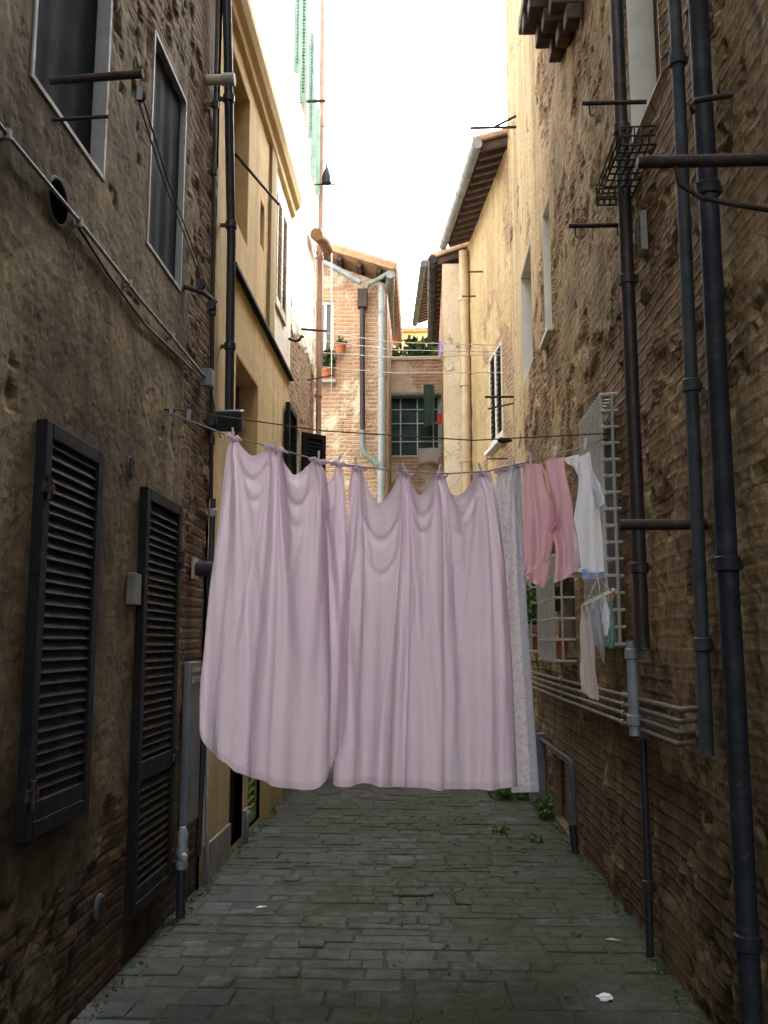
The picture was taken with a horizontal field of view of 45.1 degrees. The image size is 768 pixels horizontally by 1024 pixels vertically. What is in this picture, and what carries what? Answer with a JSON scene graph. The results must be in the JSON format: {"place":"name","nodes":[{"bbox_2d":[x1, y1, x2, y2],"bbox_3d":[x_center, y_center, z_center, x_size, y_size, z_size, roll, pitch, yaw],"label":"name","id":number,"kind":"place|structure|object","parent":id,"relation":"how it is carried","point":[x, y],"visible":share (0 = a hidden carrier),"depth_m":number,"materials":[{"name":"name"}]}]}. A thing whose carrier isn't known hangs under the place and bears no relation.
{"place":"outdoors","nodes":[
{"label":"outdoors","id":0,"kind":"place"},
{"bbox_2d":[70,761,709,1023],"bbox_3d":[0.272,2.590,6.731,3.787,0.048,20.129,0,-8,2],"label":"street","id":1,"kind":"structure","parent":0,"point":[287,1002],"depth_m":5.16,"materials":[{"name":"stone"}]},
{"bbox_2d":[0,0,221,1023],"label":"old house","id":2,"kind":"structure","parent":1,"relation":"on","point":[97,376],"depth_m":4.28,"materials":[{"name":"brick"}]},
{"bbox_2d":[46,175,67,228],"bbox_3d":[-1.351,-1.274,3.800,0.033,0.210,0.210,0,-8,2],"label":"vent pipe","id":3,"kind":"object","parent":2,"relation":"attached to","point":[57,211],"visible":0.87,"depth_m":3.78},
{"bbox_2d":[30,0,112,181],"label":"window","id":4,"kind":"structure","parent":2,"relation":"in","point":[70,37],"depth_m":4.19,"materials":[{"name":"glass"}]},
{"bbox_2d":[52,114,109,121],"bbox_3d":[-1.236,-1.606,3.772,0.231,0.025,0.016,0,-8,2],"label":"iron bar","id":5,"kind":"object","parent":2,"relation":"attached to","point":[77,118],"visible":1,"depth_m":3.77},
{"bbox_2d":[48,70,143,84],"bbox_3d":[-1.163,-1.757,3.740,0.382,0.052,0.034,0,-8,2],"label":"iron bar","id":6,"kind":"object","parent":2,"relation":"attached to","point":[96,77],"visible":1,"depth_m":3.73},
{"bbox_2d":[134,85,145,102],"bbox_3d":[-0.983,-1.686,3.732,0.044,0.062,0.028,0,-8,2],"label":"pulley","id":7,"kind":"object","parent":6,"relation":"hanging from","point":[139,95],"visible":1,"depth_m":3.72,"materials":[{"name":"metal"}]},
{"bbox_2d":[139,103,202,285],"bbox_3d":[-1.058,-1.527,4.781,0.026,0.106,2.124,1,-8,-4],"label":"pulley line","id":8,"kind":"object","parent":7,"relation":"attached to","point":[166,188],"visible":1,"depth_m":4.35,"materials":[{"name":"fabric"}]},
{"bbox_2d":[143,98,206,285],"bbox_3d":[-1.038,-1.528,4.780,0.026,0.106,2.124,1,-8,-4],"label":"pulley line","id":9,"kind":"object","parent":7,"relation":"attached to","point":[171,189],"visible":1,"depth_m":4.37,"materials":[{"name":"fabric"}]},
{"bbox_2d":[93,893,105,921],"bbox_3d":[-1.307,1.823,4.265,0.024,0.120,0.120,0,-8,2],"label":"vent","id":10,"kind":"object","parent":2,"relation":"attached to","point":[99,910],"visible":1,"depth_m":4.24,"materials":[{"name":"black plastic"}]},
{"bbox_2d":[0,122,205,377],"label":"wall cable","id":11,"kind":"object","parent":2,"relation":"attached to","point":[5,134],"depth_m":4.00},
{"bbox_2d":[126,455,134,478],"bbox_3d":[-1.300,-0.230,4.740,0.024,0.120,0.120,0,-8,2],"label":"vent","id":12,"kind":"object","parent":2,"relation":"attached to","point":[130,465],"visible":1,"depth_m":4.72,"materials":[{"name":"black plastic"}]},
{"bbox_2d":[126,573,141,604],"bbox_3d":[-1.280,0.395,4.731,0.043,0.160,0.120,0,-8,2],"label":"junction box","id":13,"kind":"object","parent":2,"relation":"attached to","point":[133,591],"visible":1,"depth_m":4.68,"materials":[{"name":"grey plastic"}]},
{"bbox_2d":[77,227,202,380],"bbox_3d":[-1.276,-1.030,5.117,0.012,0.100,2.281,0,-8,2],"label":"wall cable","id":14,"kind":"object","parent":2,"relation":"attached to","point":[125,297],"depth_m":4.68,"materials":[{"name":"black plastic"}]},
{"bbox_2d":[146,28,186,292],"bbox_3d":[-1.308,-2.048,5.487,0.066,1.284,0.714,0,-8,2],"label":"window","id":15,"kind":"structure","parent":2,"relation":"in","point":[164,233],"depth_m":5.57,"materials":[{"name":"glass"}]},
{"bbox_2d":[176,826,188,918],"bbox_3d":[-1.194,2.136,5.462,0.077,0.520,0.133,2,-8,-12],"label":"standpipe","id":16,"kind":"object","parent":2,"relation":"attached to","point":[182,850],"visible":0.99,"depth_m":5.46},
{"bbox_2d":[179,661,201,825],"bbox_3d":[-1.219,1.451,5.861,0.056,0.990,0.300,0,-8,2],"label":"meter cabinet","id":17,"kind":"object","parent":2,"relation":"attached to","point":[189,783],"visible":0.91,"depth_m":5.77,"materials":[{"name":"metal"}]},
{"bbox_2d":[184,279,217,310],"bbox_3d":[-1.159,-1.374,5.849,0.218,0.198,0.046,1,-8,-5],"label":"pulley bracket","id":18,"kind":"object","parent":2,"relation":"attached to","point":[212,302],"visible":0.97,"depth_m":5.84,"materials":[{"name":"metal"}]},
{"bbox_2d":[191,557,212,579],"bbox_3d":[-1.167,0.371,6.044,0.158,0.140,0.120,0,-8,2],"label":"wall lamp","id":19,"kind":"object","parent":2,"relation":"attached to","point":[201,568],"visible":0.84,"depth_m":6.00,"materials":[{"name":"plastic"}]},
{"bbox_2d":[195,498,216,856],"bbox_3d":[-1.195,1.064,6.191,0.075,2.352,0.165,0,-8,2],"label":"drainpipe","id":20,"kind":"object","parent":2,"relation":"attached to","point":[211,512],"visible":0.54,"depth_m":6.07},
{"bbox_2d":[201,369,220,437],"bbox_3d":[-1.197,-0.750,6.420,0.079,0.414,0.323,0,-8,2],"label":"junction box","id":21,"kind":"object","parent":2,"relation":"attached to","point":[208,382],"visible":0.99,"depth_m":6.29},
{"bbox_2d":[206,0,219,498],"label":"drainpipe","id":22,"kind":"object","parent":2,"relation":"attached to","point":[212,172],"visible":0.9,"depth_m":6.49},
{"bbox_2d":[206,73,235,86],"bbox_3d":[-1.153,-3.054,6.534,0.200,0.086,0.088,0,-8,2],"label":"waste pipe","id":23,"kind":"object","parent":2,"relation":"attached to","point":[225,79],"visible":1,"depth_m":6.50,"materials":[{"name":"plastic"}]},
{"bbox_2d":[206,410,244,431],"bbox_3d":[-1.109,-0.643,6.510,0.240,0.173,0.200,0,-8,2],"label":"floodlight","id":24,"kind":"object","parent":2,"relation":"attached to","point":[223,424],"visible":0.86,"depth_m":6.44,"materials":[{"name":"black plastic"}]},
{"bbox_2d":[205,746,210,890],"bbox_3d":[-1.166,2.018,6.152,0.071,0.952,0.044,-4,-9,28],"label":"pole","id":25,"kind":"object","parent":1,"relation":"on","point":[206,818],"visible":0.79,"depth_m":6.16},
{"bbox_2d":[196,0,302,889],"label":"ochre house","id":26,"kind":"structure","parent":1,"relation":"on","point":[263,54],"depth_m":8.37,"materials":[{"name":"paint"}]},
{"bbox_2d":[218,0,236,409],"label":"drainpipe","id":27,"kind":"object","parent":26,"relation":"attached to","point":[229,225],"visible":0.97,"depth_m":6.86,"materials":[{"name":"metal"}]},
{"bbox_2d":[229,767,234,837],"bbox_3d":[-1.261,1.598,7.450,0.050,2.044,0.514,0,-8,2],"label":"door","id":28,"kind":"structure","parent":26,"relation":"in","point":[232,773],"depth_m":7.49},
{"bbox_2d":[233,50,249,245],"bbox_3d":[-1.280,-3.000,7.690,0.170,1.356,0.746,0,-8,2],"label":"window","id":29,"kind":"structure","parent":26,"relation":"in","point":[241,106],"depth_m":8.05,"materials":[{"name":"brown wood"}]},
{"bbox_2d":[234,353,257,455],"bbox_3d":[-1.287,-0.732,7.896,0.228,0.986,0.996,0,-8,2],"label":"window","id":30,"kind":"structure","parent":26,"relation":"in","point":[248,388],"depth_m":8.39,"materials":[{"name":"brown wood"}]},
{"bbox_2d":[245,810,251,841],"bbox_3d":[-1.115,2.577,7.605,0.058,0.255,0.054,3,-9,-20],"label":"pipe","id":31,"kind":"object","parent":26,"relation":"attached to","point":[248,813],"visible":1,"depth_m":7.58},
{"bbox_2d":[234,153,279,205],"bbox_3d":[-1.046,-2.756,7.695,0.024,0.024,0.876,-2,-8,16],"label":"stay rod","id":32,"kind":"object","parent":26,"relation":"attached to","point":[256,178],"visible":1,"depth_m":7.65,"materials":[{"name":"metal"}]},
{"bbox_2d":[260,200,264,252],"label":"window","id":33,"kind":"structure","parent":26,"relation":"in","point":[262,210],"depth_m":8.82,"materials":[{"name":"paint"}]},
{"bbox_2d":[284,0,325,795],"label":"white house","id":34,"kind":"structure","parent":1,"relation":"on","point":[299,408],"depth_m":11.61,"materials":[{"name":"paint"}]},
{"bbox_2d":[314,0,325,434],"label":"drainpipe","id":35,"kind":"object","parent":34,"relation":"attached to","point":[318,394],"visible":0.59,"depth_m":13.09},
{"bbox_2d":[310,228,332,254],"bbox_3d":[-0.846,-3.696,12.640,0.176,0.263,0.730,-1,-8,9],"label":"rolled blind","id":36,"kind":"object","parent":34,"relation":"attached to","point":[320,237],"visible":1,"depth_m":12.48,"materials":[{"name":"wood"}]},
{"bbox_2d":[315,183,341,185],"bbox_3d":[-0.786,-4.618,13.032,0.380,0.025,0.026,0,-8,2],"label":"iron bar","id":37,"kind":"object","parent":34,"relation":"attached to","point":[329,184],"visible":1,"depth_m":13.02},
{"bbox_2d":[322,159,331,185],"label":"pulley block","id":38,"kind":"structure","parent":37,"relation":"on","point":[326,176],"depth_m":13.00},
{"bbox_2d":[314,339,497,351],"bbox_3d":[0.342,-2.325,13.034,2.644,0.110,0.114,1,-8,-5],"label":"clothesline","id":39,"kind":"object","parent":34,"relation":"attached to","point":[410,350],"visible":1,"depth_m":13.06,"materials":[{"name":"white metal"}]},
{"bbox_2d":[314,331,499,345],"bbox_3d":[0.342,-2.434,13.050,2.644,0.130,0.114,1,-8,-5],"label":"clothesline","id":40,"kind":"object","parent":34,"relation":"attached to","point":[407,342],"visible":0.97,"depth_m":13.08,"materials":[{"name":"white metal"}]},
{"bbox_2d":[314,352,500,357],"bbox_3d":[0.342,-2.211,13.018,2.644,0.060,0.114,1,-8,-5],"label":"clothesline","id":41,"kind":"object","parent":34,"relation":"attached to","point":[412,356],"visible":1,"depth_m":13.05,"materials":[{"name":"white metal"}]},
{"bbox_2d":[314,366,500,373],"bbox_3d":[0.342,-1.978,12.984,2.644,0.050,0.114,1,-8,-5],"label":"clothesline","id":42,"kind":"object","parent":34,"relation":"attached to","point":[407,373],"visible":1,"depth_m":13.02,"materials":[{"name":"fabric"}]},
{"bbox_2d":[314,242,402,534],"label":"gabled house","id":43,"kind":"structure","parent":1,"relation":"on","point":[353,270],"depth_m":15.54,"materials":[{"name":"orange brick"}]},
{"bbox_2d":[316,302,333,353],"bbox_3d":[-1.002,-3.023,15.740,0.294,1.144,0.050,0,-8,2],"label":"window","id":44,"kind":"structure","parent":43,"relation":"in","point":[326,321],"depth_m":15.75,"materials":[{"name":"white glass"}]},
{"bbox_2d":[322,368,332,378],"bbox_3d":[-0.960,-2.301,15.457,0.216,0.170,0.216,0,-8,2],"label":"flower pot","id":45,"kind":"object","parent":43,"relation":"on","point":[325,371],"visible":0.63,"depth_m":15.38,"materials":[{"name":"ceramic"}]},
{"bbox_2d":[322,346,335,373],"bbox_3d":[-0.972,-2.520,15.493,0.353,0.567,0.320,-2,-8,14],"label":"potted plant","id":46,"kind":"object","parent":45,"relation":"in","point":[326,359],"visible":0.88,"depth_m":15.45,"materials":[{"name":"green plant"}]},
{"bbox_2d":[331,239,331,396],"bbox_3d":[-0.864,-3.218,15.261,0.036,2.700,0.014,0,-8,2],"label":"hanging cable","id":47,"kind":"object","parent":43,"relation":"hanging from","point":[331,321],"visible":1,"depth_m":15.25,"materials":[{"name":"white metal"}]},
{"bbox_2d":[357,271,386,467],"bbox_3d":[-0.169,-2.374,15.360,0.579,3.332,0.194,-2,-8,13],"label":"drainpipe","id":48,"kind":"object","parent":43,"relation":"attached to","point":[362,296],"visible":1,"depth_m":15.38,"materials":[{"name":"grey metal"}]},
{"bbox_2d":[377,284,385,502],"bbox_3d":[-0.041,-0.062,15.077,0.150,7.600,0.146,0,-8,2],"label":"drainpipe","id":49,"kind":"object","parent":43,"relation":"attached to","point":[381,314],"visible":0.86,"depth_m":15.30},
{"bbox_2d":[77,789,704,1023],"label":"moss","id":50,"kind":"object","parent":1,"relation":"on","point":[403,904],"visible":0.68,"depth_m":5.33,"materials":[{"name":"green plant"}]},
{"bbox_2d":[81,787,701,1022],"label":"grit","id":51,"kind":"object","parent":1,"relation":"on","point":[101,999],"visible":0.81,"depth_m":5.30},
{"bbox_2d":[391,356,442,494],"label":"terrace house","id":52,"kind":"structure","parent":1,"relation":"on","point":[407,393],"depth_m":17.53,"materials":[{"name":"brown brick"}]},
{"bbox_2d":[392,335,437,355],"bbox_3d":[0.471,-3.060,18.224,1.191,0.931,0.628,0,-8,2],"label":"terrace shrub","id":53,"kind":"object","parent":52,"relation":"on","point":[417,345],"visible":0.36,"depth_m":18.18,"materials":[{"name":"green plant"}]},
{"bbox_2d":[392,396,440,456],"bbox_3d":[0.564,-1.617,17.548,1.014,1.214,0.060,0,-8,2],"label":"window","id":54,"kind":"structure","parent":52,"relation":"in","point":[407,412],"depth_m":17.55,"materials":[{"name":"grey glass"}]},
{"bbox_2d":[427,242,468,494],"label":"brick house","id":55,"kind":"structure","parent":1,"relation":"on","point":[443,317],"depth_m":16.05,"materials":[{"name":"paint"}]},
{"bbox_2d":[418,448,437,462],"bbox_3d":[0.815,-1.044,17.000,0.360,0.270,0.040,0,-8,2],"label":"cloth","id":56,"kind":"object","parent":55,"relation":"hanging from","point":[427,454],"visible":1,"depth_m":17.00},
{"bbox_2d":[424,384,434,425],"bbox_3d":[0.831,-1.969,17.031,0.200,0.790,0.040,0,-8,2],"label":"towel","id":57,"kind":"object","parent":55,"relation":"hanging from","point":[429,409],"visible":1,"depth_m":17.03,"materials":[{"name":"fabric"}]},
{"bbox_2d":[439,129,513,487],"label":"eaved house","id":58,"kind":"structure","parent":1,"relation":"on","point":[477,218],"depth_m":13.80,"materials":[{"name":"beige paint"}]},
{"bbox_2d":[459,249,471,492],"bbox_3d":[1.374,-0.379,15.334,0.200,8.300,0.195,0,-8,2],"label":"drainpipe","id":59,"kind":"object","parent":58,"relation":"attached to","point":[466,452],"visible":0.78,"depth_m":15.55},
{"bbox_2d":[486,788,527,799],"bbox_3d":[1.338,2.934,9.745,0.551,0.263,0.459,0,-8,2],"label":"weed","id":60,"kind":"object","parent":1,"relation":"on","point":[505,793],"visible":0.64,"depth_m":9.64,"materials":[{"name":"green plant"}]},
{"bbox_2d":[526,833,545,843],"bbox_3d":[1.235,2.666,7.560,0.134,0.073,0.126,-7,-11,40],"label":"weed","id":61,"kind":"object","parent":1,"relation":"on","point":[536,838],"visible":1,"depth_m":7.55,"materials":[{"name":"green plant"}]},
{"bbox_2d":[527,733,545,807],"bbox_3d":[1.557,2.623,9.567,0.129,0.720,0.800,0,-8,2],"label":"metal cabinet","id":62,"kind":"object","parent":1,"relation":"on","point":[541,765],"visible":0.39,"depth_m":9.19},
{"bbox_2d":[533,795,554,818],"bbox_3d":[1.511,2.763,8.617,0.254,0.257,0.347,0,-8,2],"label":"weed","id":63,"kind":"object","parent":1,"relation":"on","point":[544,809],"visible":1,"depth_m":8.59,"materials":[{"name":"green plant"}]},
{"bbox_2d":[539,737,579,853],"bbox_3d":[1.518,2.450,8.289,0.080,0.706,2.280,0,-8,2],"label":"pipe frame","id":64,"kind":"object","parent":1,"relation":"on","point":[573,837],"visible":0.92,"depth_m":7.20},
{"bbox_2d":[596,992,612,1000],"bbox_3d":[1.003,2.204,4.213,0.083,0.027,0.052,0,-8,2],"label":"paper scrap","id":65,"kind":"object","parent":1,"relation":"on","point":[604,996],"visible":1,"depth_m":4.20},
{"bbox_2d":[505,0,767,1023],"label":"tall house","id":66,"kind":"structure","parent":1,"relation":"on","point":[567,330],"depth_m":4.91,"materials":[{"name":"brick"}]},
{"bbox_2d":[470,115,515,129],"bbox_3d":[1.379,-4.918,11.666,0.586,0.179,0.036,0,-8,2],"label":"iron bar","id":67,"kind":"object","parent":66,"relation":"attached to","point":[497,126],"visible":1,"depth_m":11.65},
{"bbox_2d":[520,244,532,383],"bbox_3d":[1.726,-2.253,10.648,0.170,1.356,1.066,0,-8,2],"label":"window","id":68,"kind":"structure","parent":66,"relation":"in","point":[526,294],"depth_m":11.16,"materials":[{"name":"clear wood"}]},
{"bbox_2d":[525,570,537,653],"bbox_3d":[1.514,1.024,9.368,0.173,0.814,0.970,0,-8,2],"label":"window cage","id":69,"kind":"object","parent":66,"relation":"attached to","point":[531,635],"depth_m":8.91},
{"bbox_2d":[526,581,537,624],"bbox_3d":[1.462,0.912,9.148,0.411,0.488,0.751,0,-8,2],"label":"potted plant","id":70,"kind":"object","parent":69,"relation":"in","point":[532,612],"visible":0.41,"depth_m":8.93,"materials":[{"name":"green plant"}]},
{"bbox_2d":[539,194,553,349],"bbox_3d":[1.612,-2.301,8.865,0.207,1.365,0.580,0,-8,2],"label":"window","id":71,"kind":"structure","parent":66,"relation":"in","point":[547,335],"depth_m":9.08,"materials":[{"name":"white glass"}]},
{"bbox_2d":[537,554,576,663],"bbox_3d":[1.448,0.836,7.841,0.173,0.874,1.050,0,-8,2],"label":"window cage","id":72,"kind":"object","parent":66,"relation":"attached to","point":[547,638],"depth_m":7.57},
{"bbox_2d":[545,582,567,614],"bbox_3d":[1.456,0.728,7.807,0.188,0.316,0.473,0,-8,2],"label":"potted plant","id":73,"kind":"object","parent":72,"relation":"in","point":[557,601],"visible":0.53,"depth_m":7.73,"materials":[{"name":"green plant"}]},
{"bbox_2d":[556,641,568,658],"bbox_3d":[1.449,1.119,7.563,0.130,0.160,0.130,0,-8,2],"label":"flower pot","id":74,"kind":"object","parent":72,"relation":"in","point":[558,649],"visible":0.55,"depth_m":7.52,"materials":[{"name":"ceramic"}]},
{"bbox_2d":[569,578,575,655],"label":"window","id":75,"kind":"structure","parent":66,"relation":"in","point":[571,580],"depth_m":8.18,"materials":[{"name":"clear glass"}]},
{"bbox_2d":[568,223,618,237],"bbox_3d":[1.265,-1.680,5.525,0.320,0.093,0.028,0,-8,2],"label":"iron bar","id":76,"kind":"object","parent":66,"relation":"attached to","point":[594,225],"visible":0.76,"depth_m":5.52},
{"bbox_2d":[579,392,625,647],"bbox_3d":[1.394,0.086,5.959,0.112,1.567,0.793,0,-8,2],"label":"window cage","id":77,"kind":"object","parent":66,"relation":"attached to","point":[591,422],"depth_m":5.65,"materials":[{"name":"metal"}]},
{"bbox_2d":[532,685,693,746],"bbox_3d":[1.471,1.453,7.007,0.070,0.043,5.843,0,-8,2],"label":"gas pipe","id":78,"kind":"object","parent":66,"relation":"attached to","point":[672,741],"visible":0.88,"depth_m":5.32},
{"bbox_2d":[603,413,623,630],"bbox_3d":[1.540,0.086,5.958,0.168,1.356,0.616,0,-8,2],"label":"window","id":79,"kind":"structure","parent":66,"relation":"in","point":[607,450],"depth_m":6.25,"materials":[{"name":"grey glass"}]},
{"bbox_2d":[532,681,695,735],"bbox_3d":[1.472,1.403,7.029,0.070,0.043,5.933,0,-8,2],"label":"gas pipe","id":80,"kind":"object","parent":66,"relation":"attached to","point":[667,728],"visible":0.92,"depth_m":5.30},
{"bbox_2d":[531,675,696,724],"bbox_3d":[1.472,1.354,7.051,0.070,0.043,6.023,0,-8,2],"label":"gas pipe","id":81,"kind":"object","parent":66,"relation":"attached to","point":[674,719],"visible":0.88,"depth_m":4.89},
{"bbox_2d":[531,671,697,712],"bbox_3d":[1.473,1.305,7.073,0.070,0.043,6.113,0,-8,2],"label":"gas pipe","id":82,"kind":"object","parent":66,"relation":"attached to","point":[679,709],"visible":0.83,"depth_m":4.85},
{"bbox_2d":[582,100,646,116],"bbox_3d":[1.227,-2.149,4.926,0.340,0.091,0.024,0,-8,2],"label":"iron bar","id":83,"kind":"object","parent":66,"relation":"attached to","point":[611,102],"visible":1,"depth_m":4.92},
{"bbox_2d":[595,125,656,205],"bbox_3d":[1.308,-1.874,5.040,0.191,0.110,0.661,0,-8,2],"label":"window basket","id":84,"kind":"object","parent":66,"relation":"attached to","point":[606,177],"depth_m":4.95,"materials":[{"name":"metal"}]},
{"bbox_2d":[609,0,651,647],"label":"drainpipe","id":85,"kind":"object","parent":66,"relation":"attached to","point":[640,567],"visible":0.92,"depth_m":5.04,"materials":[{"name":"metal"}]},
{"bbox_2d":[624,641,649,735],"bbox_3d":[1.357,0.943,4.963,0.120,0.500,0.080,0,-8,2],"label":"drainpipe","id":86,"kind":"object","parent":66,"relation":"attached to","point":[632,654],"visible":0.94,"depth_m":4.94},
{"bbox_2d":[635,210,647,257],"bbox_3d":[1.387,-1.498,4.988,0.039,0.220,0.120,0,-8,2],"label":"junction box","id":87,"kind":"object","parent":66,"relation":"attached to","point":[641,234],"visible":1,"depth_m":4.94,"materials":[{"name":"grey plastic"}]},
{"bbox_2d":[626,0,660,142],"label":"window","id":88,"kind":"structure","parent":66,"relation":"in","point":[640,20],"depth_m":5.33,"materials":[{"name":"white wood"}]},
{"bbox_2d":[639,739,655,957],"bbox_3d":[1.385,1.758,4.865,0.066,1.100,0.060,0,-8,2],"label":"drainpipe","id":89,"kind":"object","parent":66,"relation":"attached to","point":[648,886],"visible":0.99,"depth_m":4.85,"materials":[{"name":"metal"}]},
{"bbox_2d":[618,519,707,529],"bbox_3d":[1.186,0.054,3.935,0.365,0.046,0.048,0,-8,2],"label":"iron bar","id":90,"kind":"object","parent":66,"relation":"attached to","point":[653,524],"visible":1,"depth_m":3.92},
{"bbox_2d":[668,0,713,756],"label":"drainpipe","id":91,"kind":"object","parent":66,"relation":"attached to","point":[692,387],"visible":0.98,"depth_m":3.94,"materials":[{"name":"metal"}]},
{"bbox_2d":[636,153,767,212],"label":"iron bar","id":92,"kind":"object","parent":66,"relation":"attached to","point":[675,162],"visible":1,"depth_m":3.04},
{"bbox_2d":[688,80,732,113],"bbox_3d":[1.259,-1.603,3.573,0.170,0.133,0.024,0,-8,2],"label":"iron bar","id":93,"kind":"object","parent":66,"relation":"attached to","point":[710,98],"visible":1,"depth_m":3.56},
{"bbox_2d":[688,0,764,1023],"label":"drainpipe","id":94,"kind":"object","parent":66,"relation":"attached to","point":[748,943],"visible":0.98,"depth_m":3.47,"materials":[{"name":"metal"}]},
{"bbox_2d":[393,327,426,351],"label":"yellow house","id":95,"kind":"structure","parent":0,"point":[420,332],"depth_m":29.04,"materials":[{"name":"paint"}]},
{"bbox_2d":[316,0,506,327],"label":"sky","id":96,"kind":"structure","parent":0,"point":[407,82],"materials":[{"name":"white"}]},
{"bbox_2d":[412,258,427,326],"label":"house","id":97,"kind":"structure","parent":0,"point":[420,309],"depth_m":25.38,"materials":[{"name":"tile"}]},
{"bbox_2d":[583,546,615,611],"bbox_3d":[1.241,0.383,5.353,0.182,0.394,0.129,3,-9,-20],"label":"peg hanger","id":98,"kind":"object","parent":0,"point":[610,593],"visible":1,"depth_m":5.33,"materials":[{"name":"white plastic"}]},
{"bbox_2d":[580,604,598,699],"bbox_3d":[1.182,0.796,5.340,0.115,0.572,0.036,1,-8,-9],"label":"long sock","id":99,"kind":"object","parent":98,"relation":"hanging from","point":[589,686],"visible":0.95,"depth_m":5.33,"materials":[{"name":"beige fabric"}]},
{"bbox_2d":[591,600,604,664],"bbox_3d":[1.244,0.693,5.378,0.078,0.396,0.034,2,-8,-16],"label":"sock","id":100,"kind":"object","parent":98,"relation":"hanging from","point":[596,617],"visible":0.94,"depth_m":5.38,"materials":[{"name":"grey fabric"}]},
{"bbox_2d":[600,597,610,635],"bbox_3d":[1.286,0.605,5.361,0.059,0.228,0.037,7,-11,-41],"label":"sock","id":101,"kind":"object","parent":98,"relation":"hanging from","point":[605,613],"visible":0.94,"depth_m":5.36,"materials":[{"name":"white fabric"}]},
{"bbox_2d":[605,595,615,648],"bbox_3d":[1.326,0.635,5.419,0.056,0.329,0.035,2,-8,-16],"label":"sock","id":102,"kind":"object","parent":98,"relation":"hanging from","point":[611,636],"visible":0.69,"depth_m":5.42,"materials":[{"name":"green fabric"}]},
{"bbox_3d":[-1.254,-0.579,5.373,0.056,0.039,0.027,0,-8,2],"label":"wall hook","id":103,"kind":"object","parent":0,"visible":0},
{"bbox_2d":[168,405,174,413],"bbox_3d":[-1.237,-0.594,5.381,0.040,0.056,0.028,0,-8,2],"label":"pulley","id":104,"kind":"object","parent":103,"relation":"hanging from","point":[171,410],"visible":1,"depth_m":5.37,"materials":[{"name":"metal"}]},
{"bbox_2d":[174,409,606,440],"bbox_3d":[0.058,-0.506,5.530,2.610,0.148,0.057,1,-8,-6],"label":"clothesline","id":105,"kind":"object","parent":104,"relation":"attached to","point":[386,434],"visible":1,"depth_m":5.52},
{"bbox_2d":[172,413,606,473],"bbox_3d":[0.060,-0.393,5.489,2.613,0.333,0.009,1,-8,-6],"label":"clothesline","id":106,"kind":"object","parent":103,"relation":"attached to","point":[407,471],"visible":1,"depth_m":5.48,"materials":[{"name":"fabric"}]},
{"bbox_2d":[199,433,349,789],"bbox_3d":[-0.609,0.535,5.233,0.843,2.022,0.157,1,-8,-4],"label":"bed sheet","id":107,"kind":"object","parent":106,"relation":"hanging from","point":[272,673],"visible":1,"depth_m":5.24,"materials":[{"name":"fabric"}]},
{"bbox_2d":[333,464,517,790],"bbox_3d":[0.234,0.649,5.367,1.039,1.879,0.163,1,-8,-7],"label":"bed sheet","id":108,"kind":"object","parent":106,"relation":"hanging from","point":[427,699],"visible":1,"depth_m":5.33,"materials":[{"name":"fabric"}]},
{"bbox_2d":[493,461,538,792],"bbox_3d":[0.775,0.649,5.439,0.235,1.937,0.060,1,-8,-10],"label":"floral sheet","id":109,"kind":"object","parent":106,"relation":"hanging from","point":[509,496],"visible":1,"depth_m":5.44,"materials":[{"name":"fabric"}]},
{"bbox_2d":[523,457,580,587],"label":"trousers","id":110,"kind":"object","parent":106,"relation":"hanging from","point":[547,521],"visible":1,"depth_m":5.53,"materials":[{"name":"fabric"}]},
{"bbox_2d":[564,452,604,579],"bbox_3d":[1.209,0.020,5.556,0.237,0.778,0.091,-1,-8,8],"label":"white shirt","id":111,"kind":"object","parent":106,"relation":"hanging from","point":[590,501],"visible":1,"depth_m":5.54,"materials":[{"name":"fabric"}]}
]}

